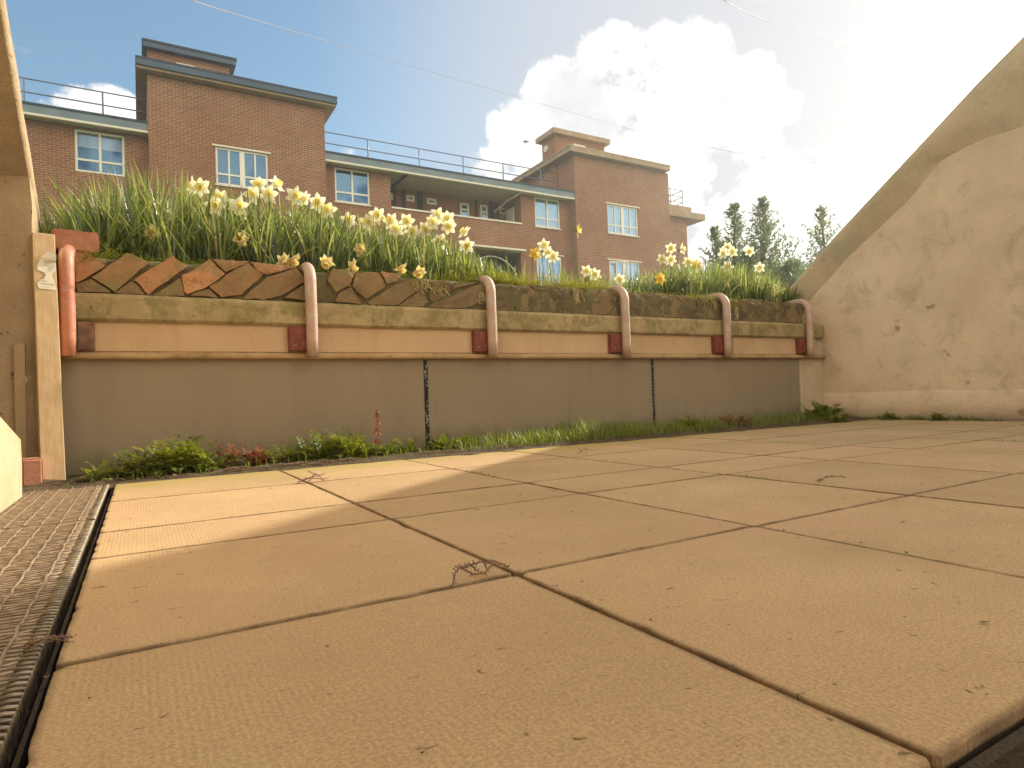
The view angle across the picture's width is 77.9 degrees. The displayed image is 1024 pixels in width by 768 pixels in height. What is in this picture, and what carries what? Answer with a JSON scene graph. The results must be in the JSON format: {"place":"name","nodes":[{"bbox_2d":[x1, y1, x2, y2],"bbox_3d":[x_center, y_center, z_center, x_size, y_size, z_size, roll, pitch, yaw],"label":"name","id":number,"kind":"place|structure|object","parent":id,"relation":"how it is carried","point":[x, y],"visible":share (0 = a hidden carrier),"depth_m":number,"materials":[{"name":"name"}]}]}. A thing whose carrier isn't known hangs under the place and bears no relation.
{"place":"outdoors","nodes":[
{"label":"outdoors","id":0,"kind":"place"},
{"bbox_2d":[9,488,111,767],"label":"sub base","id":1,"kind":"object","parent":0,"point":[29,714],"depth_m":0.86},
{"bbox_2d":[0,0,41,512],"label":"side wall","id":2,"kind":"structure","parent":1,"relation":"on","point":[19,214],"depth_m":2.54,"materials":[{"name":"concrete"}]},
{"bbox_2d":[0,495,106,767],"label":"gravel bed","id":3,"kind":"object","parent":1,"relation":"on","point":[10,749],"visible":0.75,"depth_m":0.88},
{"bbox_2d":[0,520,94,763],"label":"wire grating","id":4,"kind":"object","parent":3,"relation":"on","point":[20,680],"visible":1,"depth_m":1.01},
{"bbox_2d":[21,632,76,652],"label":"dead twig","id":5,"kind":"object","parent":4,"relation":"on","point":[33,644],"visible":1,"depth_m":0.75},
{"bbox_2d":[0,484,108,528],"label":"wire grating","id":6,"kind":"object","parent":3,"relation":"on","point":[47,506],"visible":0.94,"depth_m":1.87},
{"bbox_2d":[56,253,824,475],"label":"retaining wall","id":7,"kind":"structure","parent":1,"relation":"on","point":[184,351],"depth_m":3.39,"materials":[{"name":"concrete"}]},
{"bbox_2d":[51,228,98,255],"bbox_3d":[-1.924,-0.620,2.792,0.176,0.098,0.107,-1,-1,-30],"label":"loose brick","id":8,"kind":"object","parent":7,"relation":"on","point":[89,240],"visible":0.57,"depth_m":2.76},
{"bbox_2d":[58,244,94,356],"bbox_3d":[-1.881,-0.357,2.743,0.120,0.487,0.234,-1,-1,-30],"label":"bent post","id":9,"kind":"object","parent":7,"relation":"attached to","point":[67,253],"visible":0.98,"depth_m":2.64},
{"bbox_2d":[287,262,318,356],"bbox_3d":[-1.079,-0.377,3.215,0.135,0.487,0.234,-1,-1,-30],"label":"bent post","id":10,"kind":"object","parent":7,"relation":"attached to","point":[302,338],"visible":0.98,"depth_m":3.14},
{"bbox_2d":[74,241,744,309],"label":"trailing weeds","id":11,"kind":"object","parent":7,"relation":"attached to","point":[94,257],"visible":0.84,"depth_m":3.48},
{"bbox_2d":[471,275,497,356],"bbox_3d":[-0.196,-0.398,3.734,0.135,0.487,0.234,-1,-1,-30],"label":"bent post","id":12,"kind":"object","parent":7,"relation":"attached to","point":[485,341],"visible":0.9,"depth_m":3.66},
{"bbox_2d":[416,279,737,321],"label":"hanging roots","id":13,"kind":"object","parent":7,"relation":"hanging from","point":[577,297],"visible":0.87,"depth_m":4.02,"materials":[{"name":"brown plant"}]},
{"bbox_2d":[608,285,630,356],"bbox_3d":[0.672,-0.420,4.244,0.135,0.487,0.234,-1,-1,-30],"label":"bent post","id":14,"kind":"object","parent":7,"relation":"attached to","point":[619,343],"visible":0.94,"depth_m":4.17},
{"bbox_2d":[705,293,731,356],"bbox_3d":[1.511,-0.440,4.737,0.135,0.487,0.234,-1,-1,-30],"label":"bent post","id":15,"kind":"object","parent":7,"relation":"attached to","point":[720,344],"visible":0.91,"depth_m":4.66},
{"bbox_2d":[785,299,814,356],"bbox_3d":[2.354,-0.461,5.233,0.135,0.487,0.234,-1,-1,-30],"label":"bent post","id":16,"kind":"object","parent":7,"relation":"attached to","point":[804,346],"visible":0.91,"depth_m":5.16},
{"bbox_2d":[11,488,1023,767],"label":"drain channel","id":17,"kind":"object","parent":1,"relation":"on","point":[1007,752],"visible":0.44,"depth_m":0.56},
{"bbox_2d":[781,36,1023,420],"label":"side wall","id":18,"kind":"structure","parent":1,"relation":"on","point":[911,278],"depth_m":4.57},
{"bbox_2d":[191,0,648,134],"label":"overhead cable","id":19,"kind":"object","parent":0,"point":[385,58],"visible":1,"depth_m":13.93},
{"bbox_2d":[6,0,1023,274],"label":"sky","id":20,"kind":"structure","parent":0,"point":[691,76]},
{"bbox_2d":[26,419,1023,767],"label":"paving","id":21,"kind":"structure","parent":0,"point":[332,619],"depth_m":0.82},
{"bbox_2d":[22,416,878,491],"bbox_3d":[0.406,0.332,3.764,5.500,0.033,0.500,-1,-1,-30],"label":"soil strip","id":22,"kind":"object","parent":21,"relation":"on","point":[49,484],"visible":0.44,"depth_m":3.05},
{"bbox_2d":[22,457,42,485],"bbox_3d":[-1.850,0.339,2.433,0.068,0.107,0.100,-1,-1,-42],"label":"wedge brick","id":23,"kind":"object","parent":22,"relation":"on","point":[32,470],"visible":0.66,"depth_m":2.40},
{"bbox_2d":[31,232,65,479],"bbox_3d":[-1.879,-0.111,2.565,0.084,1.012,0.134,-1,-1,-42],"label":"timber plank","id":24,"kind":"object","parent":22,"relation":"on","point":[48,380],"visible":0.91,"depth_m":2.54,"materials":[{"name":"wood"}]},
{"bbox_2d":[74,458,122,481],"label":"weed","id":25,"kind":"object","parent":22,"relation":"on","point":[97,473],"visible":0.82,"depth_m":2.49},
{"bbox_2d":[100,461,132,478],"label":"weed","id":26,"kind":"object","parent":22,"relation":"on","point":[121,471],"visible":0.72,"depth_m":2.55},
{"bbox_2d":[108,444,167,478],"bbox_3d":[-1.547,0.328,2.626,0.240,0.151,0.198,-2,-1,10],"label":"weed","id":27,"kind":"object","parent":22,"relation":"on","point":[132,464],"visible":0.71,"depth_m":2.62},
{"bbox_2d":[127,433,221,476],"bbox_3d":[-1.407,0.307,2.700,0.277,0.195,0.339,-3,-1,35],"label":"weed","id":28,"kind":"object","parent":22,"relation":"on","point":[177,456],"visible":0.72,"depth_m":2.64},
{"bbox_2d":[181,447,238,470],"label":"weed","id":29,"kind":"object","parent":22,"relation":"on","point":[202,456],"visible":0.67,"depth_m":2.71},
{"bbox_2d":[210,442,254,466],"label":"weed","id":30,"kind":"object","parent":22,"relation":"on","point":[221,453],"visible":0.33,"depth_m":2.83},
{"bbox_2d":[230,441,283,465],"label":"weed","id":31,"kind":"object","parent":22,"relation":"on","point":[255,453],"visible":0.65,"depth_m":2.86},
{"bbox_2d":[260,436,299,462],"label":"weed","id":32,"kind":"object","parent":22,"relation":"on","point":[270,459],"visible":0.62,"depth_m":2.91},
{"bbox_2d":[283,444,312,461],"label":"weed","id":33,"kind":"object","parent":22,"relation":"on","point":[301,457],"visible":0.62,"depth_m":2.97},
{"bbox_2d":[292,428,342,461],"bbox_3d":[-0.917,0.298,3.031,0.240,0.189,0.235,-2,-1,-13],"label":"weed","id":34,"kind":"object","parent":22,"relation":"on","point":[322,443],"visible":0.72,"depth_m":3.00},
{"bbox_2d":[212,450,462,472],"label":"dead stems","id":35,"kind":"object","parent":22,"relation":"on","point":[287,464],"visible":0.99,"depth_m":2.82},
{"bbox_2d":[319,425,371,457],"bbox_3d":[-0.788,0.293,3.055,0.297,0.191,0.225,-1,-1,-30],"label":"weed","id":36,"kind":"object","parent":22,"relation":"on","point":[347,448],"visible":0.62,"depth_m":3.04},
{"bbox_2d":[356,441,385,456],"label":"weed","id":37,"kind":"object","parent":22,"relation":"on","point":[371,450],"visible":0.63,"depth_m":3.12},
{"bbox_2d":[372,410,381,450],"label":"dock stalk","id":38,"kind":"object","parent":22,"relation":"on","point":[377,428],"visible":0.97,"depth_m":3.21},
{"bbox_2d":[374,440,407,454],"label":"weed","id":39,"kind":"object","parent":22,"relation":"on","point":[393,448],"visible":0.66,"depth_m":3.17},
{"bbox_2d":[393,437,422,453],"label":"weed","id":40,"kind":"object","parent":22,"relation":"on","point":[410,446],"visible":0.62,"depth_m":3.25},
{"bbox_2d":[421,433,456,449],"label":"weed","id":41,"kind":"object","parent":22,"relation":"on","point":[441,443],"visible":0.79,"depth_m":3.34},
{"bbox_2d":[447,432,480,449],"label":"weed","id":42,"kind":"object","parent":22,"relation":"on","point":[466,437],"visible":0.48,"depth_m":3.40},
{"bbox_2d":[720,413,756,426],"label":"weed","id":43,"kind":"object","parent":22,"relation":"on","point":[741,418],"visible":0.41,"depth_m":4.53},
{"bbox_2d":[797,401,845,420],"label":"weed","id":44,"kind":"object","parent":22,"relation":"on","point":[822,408],"visible":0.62,"depth_m":4.95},
{"bbox_2d":[449,559,509,589],"bbox_3d":[-0.061,0.288,0.989,0.124,0.028,0.051,-1,-1,-44],"label":"dead twig","id":45,"kind":"object","parent":21,"relation":"on","point":[461,567],"visible":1,"depth_m":0.99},
{"bbox_2d":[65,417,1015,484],"bbox_3d":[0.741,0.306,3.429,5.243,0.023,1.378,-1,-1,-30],"label":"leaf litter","id":46,"kind":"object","parent":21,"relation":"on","point":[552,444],"visible":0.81,"depth_m":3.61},
{"bbox_2d":[85,408,1023,481],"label":"grass","id":47,"kind":"structure","parent":21,"relation":"on","point":[585,432],"depth_m":3.86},
{"bbox_2d":[42,424,1021,752],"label":"crumbs","id":48,"kind":"object","parent":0,"point":[616,576],"visible":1,"depth_m":0.91,"materials":[{"name":"soil"}]},
{"bbox_2d":[724,0,921,64],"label":"overhead cable","id":49,"kind":"object","parent":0,"point":[809,35],"visible":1,"depth_m":15.56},
{"bbox_3d":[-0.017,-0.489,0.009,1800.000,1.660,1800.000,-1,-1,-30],"label":"ground","id":50,"kind":"structure","parent":0,"visible":0},
{"bbox_2d":[18,37,704,289],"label":"apartment building","id":51,"kind":"structure","parent":50,"relation":"on","point":[210,116],"depth_m":23.52,"materials":[{"name":"brick"}]},
{"bbox_2d":[74,129,124,176],"bbox_3d":[-13.333,-7.430,20.506,1.390,1.395,0.244,-1,-1,-30],"label":"window","id":52,"kind":"structure","parent":51,"relation":"in","point":[94,151],"depth_m":20.49,"materials":[{"name":"glass"}]},
{"bbox_2d":[212,143,270,188],"bbox_3d":[-9.448,-7.500,22.154,1.900,1.420,0.340,-1,-1,-30],"label":"window","id":53,"kind":"structure","parent":51,"relation":"in","point":[233,166],"depth_m":22.12,"materials":[{"name":"glass"}]},
{"bbox_2d":[334,167,371,206],"bbox_3d":[-6.234,-7.636,24.625,1.450,1.405,0.340,-1,-1,-30],"label":"window","id":54,"kind":"structure","parent":51,"relation":"in","point":[351,186],"depth_m":24.69,"materials":[{"name":"glass"}]},
{"bbox_2d":[459,203,468,215],"bbox_3d":[-2.151,-7.836,28.600,0.463,0.667,0.050,-1,-1,-30],"label":"window","id":55,"kind":"structure","parent":51,"relation":"in","point":[463,207],"depth_m":28.60,"materials":[{"name":"plastic"}]},
{"bbox_2d":[506,207,514,221],"bbox_3d":[-0.067,-7.083,29.185,0.038,2.000,0.700,-1,-1,-30],"label":"door","id":56,"kind":"structure","parent":51,"relation":"in","point":[510,212],"depth_m":29.12,"materials":[{"name":"plastic"}]},
{"bbox_2d":[534,197,561,230],"bbox_3d":[1.583,-7.844,29.220,1.470,1.435,0.340,-1,-1,-30],"label":"window","id":57,"kind":"structure","parent":51,"relation":"in","point":[546,210],"depth_m":29.31,"materials":[{"name":"glass"}]},
{"bbox_2d":[537,253,563,285],"bbox_3d":[1.676,-5.226,29.172,1.590,1.475,0.340,-1,-1,-30],"label":"window","id":58,"kind":"structure","parent":51,"relation":"in","point":[556,266],"depth_m":29.29,"materials":[{"name":"glass"}]},
{"bbox_2d":[605,202,639,237],"bbox_3d":[5.340,-7.947,30.849,2.120,1.515,0.340,-1,-1,-30],"label":"window","id":59,"kind":"structure","parent":51,"relation":"in","point":[621,221],"depth_m":30.90,"materials":[{"name":"glass"}]},
{"bbox_2d":[607,258,641,289],"bbox_3d":[5.523,-5.280,30.629,2.140,1.465,0.723,-1,-1,-30],"label":"window","id":60,"kind":"structure","parent":51,"relation":"in","point":[620,266],"depth_m":30.79,"materials":[{"name":"glass"}]},
{"bbox_2d":[699,225,733,273],"bbox_3d":[5.148,-2.415,15.805,1.650,3.217,1.792,-1,-1,-30],"label":"conifer","id":61,"kind":"object","parent":50,"relation":"on","point":[714,233],"visible":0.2,"depth_m":15.78,"materials":[{"name":"green plant"}]},
{"bbox_2d":[707,201,764,272],"bbox_3d":[5.372,-2.603,15.178,2.259,3.552,1.958,-3,-1,35],"label":"conifer","id":62,"kind":"object","parent":50,"relation":"on","point":[734,225],"visible":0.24,"depth_m":15.07,"materials":[{"name":"green plant"}]},
{"bbox_2d":[730,251,782,291],"bbox_3d":[5.173,-1.859,13.571,2.031,2.048,1.845,-3,-1,44],"label":"conifer","id":63,"kind":"object","parent":50,"relation":"on","point":[745,258],"visible":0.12,"depth_m":13.50,"materials":[{"name":"green plant"}]},
{"bbox_2d":[734,194,808,282],"bbox_3d":[5.802,-2.586,14.337,2.200,3.464,2.090,-3,-1,31],"label":"conifer","id":64,"kind":"object","parent":50,"relation":"on","point":[765,233],"visible":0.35,"depth_m":14.27,"materials":[{"name":"green plant"}]},
{"bbox_2d":[751,253,818,290],"bbox_3d":[5.465,-1.691,12.360,2.066,1.633,1.820,-1,-1,-30],"label":"conifer","id":65,"kind":"object","parent":50,"relation":"on","point":[792,270],"visible":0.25,"depth_m":12.14,"materials":[{"name":"green plant"}]},
{"bbox_2d":[796,204,841,267],"bbox_3d":[7.559,-2.693,15.661,2.341,3.599,2.451,-2,-1,8],"label":"conifer","id":66,"kind":"object","parent":50,"relation":"on","point":[820,209],"visible":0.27,"depth_m":15.61,"materials":[{"name":"green plant"}]},
{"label":"flower bed","id":67,"kind":"structure","parent":50,"relation":"on","visible":0},
{"bbox_2d":[142,224,158,257],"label":"daffodil","id":68,"kind":"object","parent":67,"relation":"on","point":[145,234],"visible":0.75,"depth_m":3.01,"materials":[{"name":"yellow plant"}]},
{"bbox_2d":[203,196,224,259],"bbox_3d":[-1.501,-0.743,3.205,0.070,0.412,0.087,-3,-1,39],"label":"daffodil","id":69,"kind":"object","parent":67,"relation":"on","point":[218,201],"visible":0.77,"depth_m":3.21,"materials":[{"name":"yellow plant"}]},
{"bbox_2d":[214,189,227,232],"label":"daffodil","id":70,"kind":"object","parent":67,"relation":"on","point":[218,193],"visible":0.45,"depth_m":3.41,"materials":[{"name":"yellow plant"}]},
{"bbox_2d":[228,195,248,260],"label":"daffodil","id":71,"kind":"object","parent":67,"relation":"on","point":[237,201],"visible":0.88,"depth_m":3.26,"materials":[{"name":"yellow plant"}]},
{"bbox_2d":[232,231,249,262],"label":"daffodil","id":72,"kind":"object","parent":67,"relation":"on","point":[242,239],"visible":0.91,"depth_m":3.19,"materials":[{"name":"yellow plant"}]},
{"bbox_2d":[242,186,258,206],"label":"daffodil","id":73,"kind":"object","parent":67,"relation":"on","point":[252,192],"visible":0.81,"depth_m":3.45,"materials":[{"name":"yellow plant"}]},
{"bbox_2d":[249,176,266,226],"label":"daffodil","id":74,"kind":"object","parent":67,"relation":"on","point":[259,182],"visible":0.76,"depth_m":3.60,"materials":[{"name":"yellow plant"}]},
{"bbox_2d":[258,184,277,205],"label":"daffodil","id":75,"kind":"object","parent":67,"relation":"on","point":[264,193],"visible":0.72,"depth_m":3.45,"materials":[{"name":"yellow plant"}]},
{"bbox_2d":[268,175,284,229],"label":"daffodil","id":76,"kind":"object","parent":67,"relation":"on","point":[276,182],"visible":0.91,"depth_m":3.56,"materials":[{"name":"yellow plant"}]},
{"bbox_2d":[37,159,519,284],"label":"grass","id":77,"kind":"structure","parent":67,"relation":"on","point":[189,244],"depth_m":3.27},
{"bbox_2d":[276,241,290,265],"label":"daffodil","id":78,"kind":"object","parent":67,"relation":"on","point":[283,258],"visible":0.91,"depth_m":3.18,"materials":[{"name":"yellow plant"}]},
{"bbox_2d":[286,240,300,265],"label":"daffodil","id":79,"kind":"object","parent":67,"relation":"on","point":[294,259],"visible":0.94,"depth_m":3.20,"materials":[{"name":"yellow plant"}]},
{"bbox_2d":[92,250,495,281],"bbox_3d":[-1.030,-0.590,3.386,2.171,0.065,0.250,-1,-1,-30],"label":"ground cover","id":80,"kind":"object","parent":67,"relation":"on","point":[186,261],"visible":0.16,"depth_m":3.02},
{"bbox_2d":[390,250,406,273],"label":"daffodil","id":81,"kind":"object","parent":80,"relation":"on","point":[401,269],"visible":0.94,"depth_m":3.47,"materials":[{"name":"yellow plant"}]},
{"bbox_2d":[285,186,303,252],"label":"daffodil","id":82,"kind":"object","parent":67,"relation":"on","point":[294,193],"visible":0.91,"depth_m":3.50,"materials":[{"name":"yellow plant"}]},
{"bbox_2d":[298,191,310,241],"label":"daffodil","id":83,"kind":"object","parent":67,"relation":"on","point":[305,198],"visible":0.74,"depth_m":3.59,"materials":[{"name":"yellow plant"}]},
{"bbox_2d":[309,192,325,210],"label":"daffodil","id":84,"kind":"object","parent":67,"relation":"on","point":[318,198],"visible":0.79,"depth_m":3.53,"materials":[{"name":"yellow plant"}]},
{"bbox_2d":[320,244,335,270],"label":"daffodil","id":85,"kind":"object","parent":67,"relation":"on","point":[327,263],"visible":0.97,"depth_m":3.27,"materials":[{"name":"yellow plant"}]},
{"bbox_2d":[318,202,337,241],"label":"daffodil","id":86,"kind":"object","parent":67,"relation":"on","point":[330,207],"visible":0.65,"depth_m":3.52,"materials":[{"name":"yellow plant"}]},
{"bbox_2d":[339,211,356,253],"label":"daffodil","id":87,"kind":"object","parent":67,"relation":"on","point":[351,216],"visible":0.51,"depth_m":3.65,"materials":[{"name":"yellow plant"}]},
{"bbox_2d":[346,248,358,270],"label":"daffodil","id":88,"kind":"object","parent":67,"relation":"on","point":[352,266],"visible":0.96,"depth_m":3.33,"materials":[{"name":"yellow plant"}]},
{"bbox_2d":[353,243,366,271],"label":"daffodil","id":89,"kind":"object","parent":67,"relation":"on","point":[359,249],"visible":0.93,"depth_m":3.46,"materials":[{"name":"yellow plant"}]},
{"bbox_2d":[359,213,375,263],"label":"daffodil","id":90,"kind":"object","parent":67,"relation":"on","point":[368,219],"visible":0.79,"depth_m":3.66,"materials":[{"name":"yellow plant"}]},
{"bbox_2d":[368,207,384,259],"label":"daffodil","id":91,"kind":"object","parent":67,"relation":"on","point":[379,215],"visible":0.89,"depth_m":3.69,"materials":[{"name":"yellow plant"}]},
{"bbox_2d":[383,213,397,263],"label":"daffodil","id":92,"kind":"object","parent":67,"relation":"on","point":[388,219],"visible":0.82,"depth_m":3.72,"materials":[{"name":"yellow plant"}]},
{"bbox_2d":[388,221,403,272],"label":"daffodil","id":93,"kind":"object","parent":67,"relation":"on","point":[396,226],"visible":0.78,"depth_m":3.67,"materials":[{"name":"yellow plant"}]},
{"bbox_2d":[398,214,414,276],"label":"daffodil","id":94,"kind":"object","parent":67,"relation":"on","point":[407,219],"visible":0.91,"depth_m":3.86,"materials":[{"name":"yellow plant"}]},
{"bbox_2d":[404,224,420,238],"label":"daffodil","id":95,"kind":"object","parent":67,"relation":"on","point":[415,233],"visible":0.8,"depth_m":3.85,"materials":[{"name":"yellow plant"}]},
{"bbox_2d":[410,255,426,278],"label":"daffodil","id":96,"kind":"object","parent":67,"relation":"on","point":[419,272],"visible":0.94,"depth_m":3.51,"materials":[{"name":"yellow plant"}]},
{"bbox_2d":[419,222,433,237],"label":"daffodil","id":97,"kind":"object","parent":67,"relation":"on","point":[424,228],"visible":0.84,"depth_m":3.86,"materials":[{"name":"yellow plant"}]},
{"bbox_2d":[61,179,802,301],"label":"daffodils","id":98,"kind":"object","parent":67,"relation":"on","point":[215,244],"visible":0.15,"depth_m":3.44,"materials":[{"name":"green plant"}]},
{"bbox_2d":[424,216,441,273],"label":"daffodil","id":99,"kind":"object","parent":67,"relation":"on","point":[433,222],"visible":0.94,"depth_m":3.84,"materials":[{"name":"yellow plant"}]},
{"bbox_2d":[429,207,444,237],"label":"daffodil","id":100,"kind":"object","parent":67,"relation":"on","point":[438,212],"visible":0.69,"depth_m":4.03,"materials":[{"name":"yellow plant"}]},
{"bbox_2d":[440,210,453,269],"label":"daffodil","id":101,"kind":"object","parent":67,"relation":"on","point":[447,216],"visible":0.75,"depth_m":3.95,"materials":[{"name":"yellow plant"}]},
{"bbox_2d":[441,218,456,253],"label":"daffodil","id":102,"kind":"object","parent":67,"relation":"on","point":[448,227],"visible":0.95,"depth_m":3.91,"materials":[{"name":"yellow plant"}]},
{"bbox_2d":[459,237,474,262],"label":"daffodil","id":103,"kind":"object","parent":67,"relation":"on","point":[463,244],"visible":0.72,"depth_m":3.90,"materials":[{"name":"yellow plant"}]},
{"bbox_2d":[529,247,540,281],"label":"daffodil","id":104,"kind":"object","parent":67,"relation":"on","point":[535,254],"visible":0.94,"depth_m":4.32,"materials":[{"name":"yellow plant"}]},
{"bbox_2d":[434,265,638,292],"bbox_3d":[0.150,-0.650,4.176,1.655,0.132,0.504,-1,-1,-30],"label":"ground cover","id":105,"kind":"object","parent":67,"relation":"on","point":[520,282],"visible":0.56,"depth_m":3.98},
{"bbox_2d":[537,238,550,276],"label":"daffodil","id":106,"kind":"object","parent":67,"relation":"on","point":[543,245],"visible":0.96,"depth_m":4.34,"materials":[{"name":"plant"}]},
{"bbox_2d":[497,255,592,287],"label":"daffodil leaves","id":107,"kind":"object","parent":67,"relation":"on","point":[564,275],"visible":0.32,"depth_m":4.35,"materials":[{"name":"green plant"}]},
{"bbox_2d":[546,249,559,282],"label":"daffodil","id":108,"kind":"object","parent":67,"relation":"on","point":[552,256],"visible":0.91,"depth_m":4.31,"materials":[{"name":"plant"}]},
{"bbox_2d":[582,269,652,292],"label":"daffodil leaves","id":109,"kind":"object","parent":67,"relation":"on","point":[624,285],"visible":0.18,"depth_m":4.61,"materials":[{"name":"green plant"}]},
{"bbox_2d":[627,257,813,302],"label":"daffodil leaves","id":110,"kind":"object","parent":67,"relation":"on","point":[706,284],"visible":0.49,"depth_m":5.05,"materials":[{"name":"green plant"}]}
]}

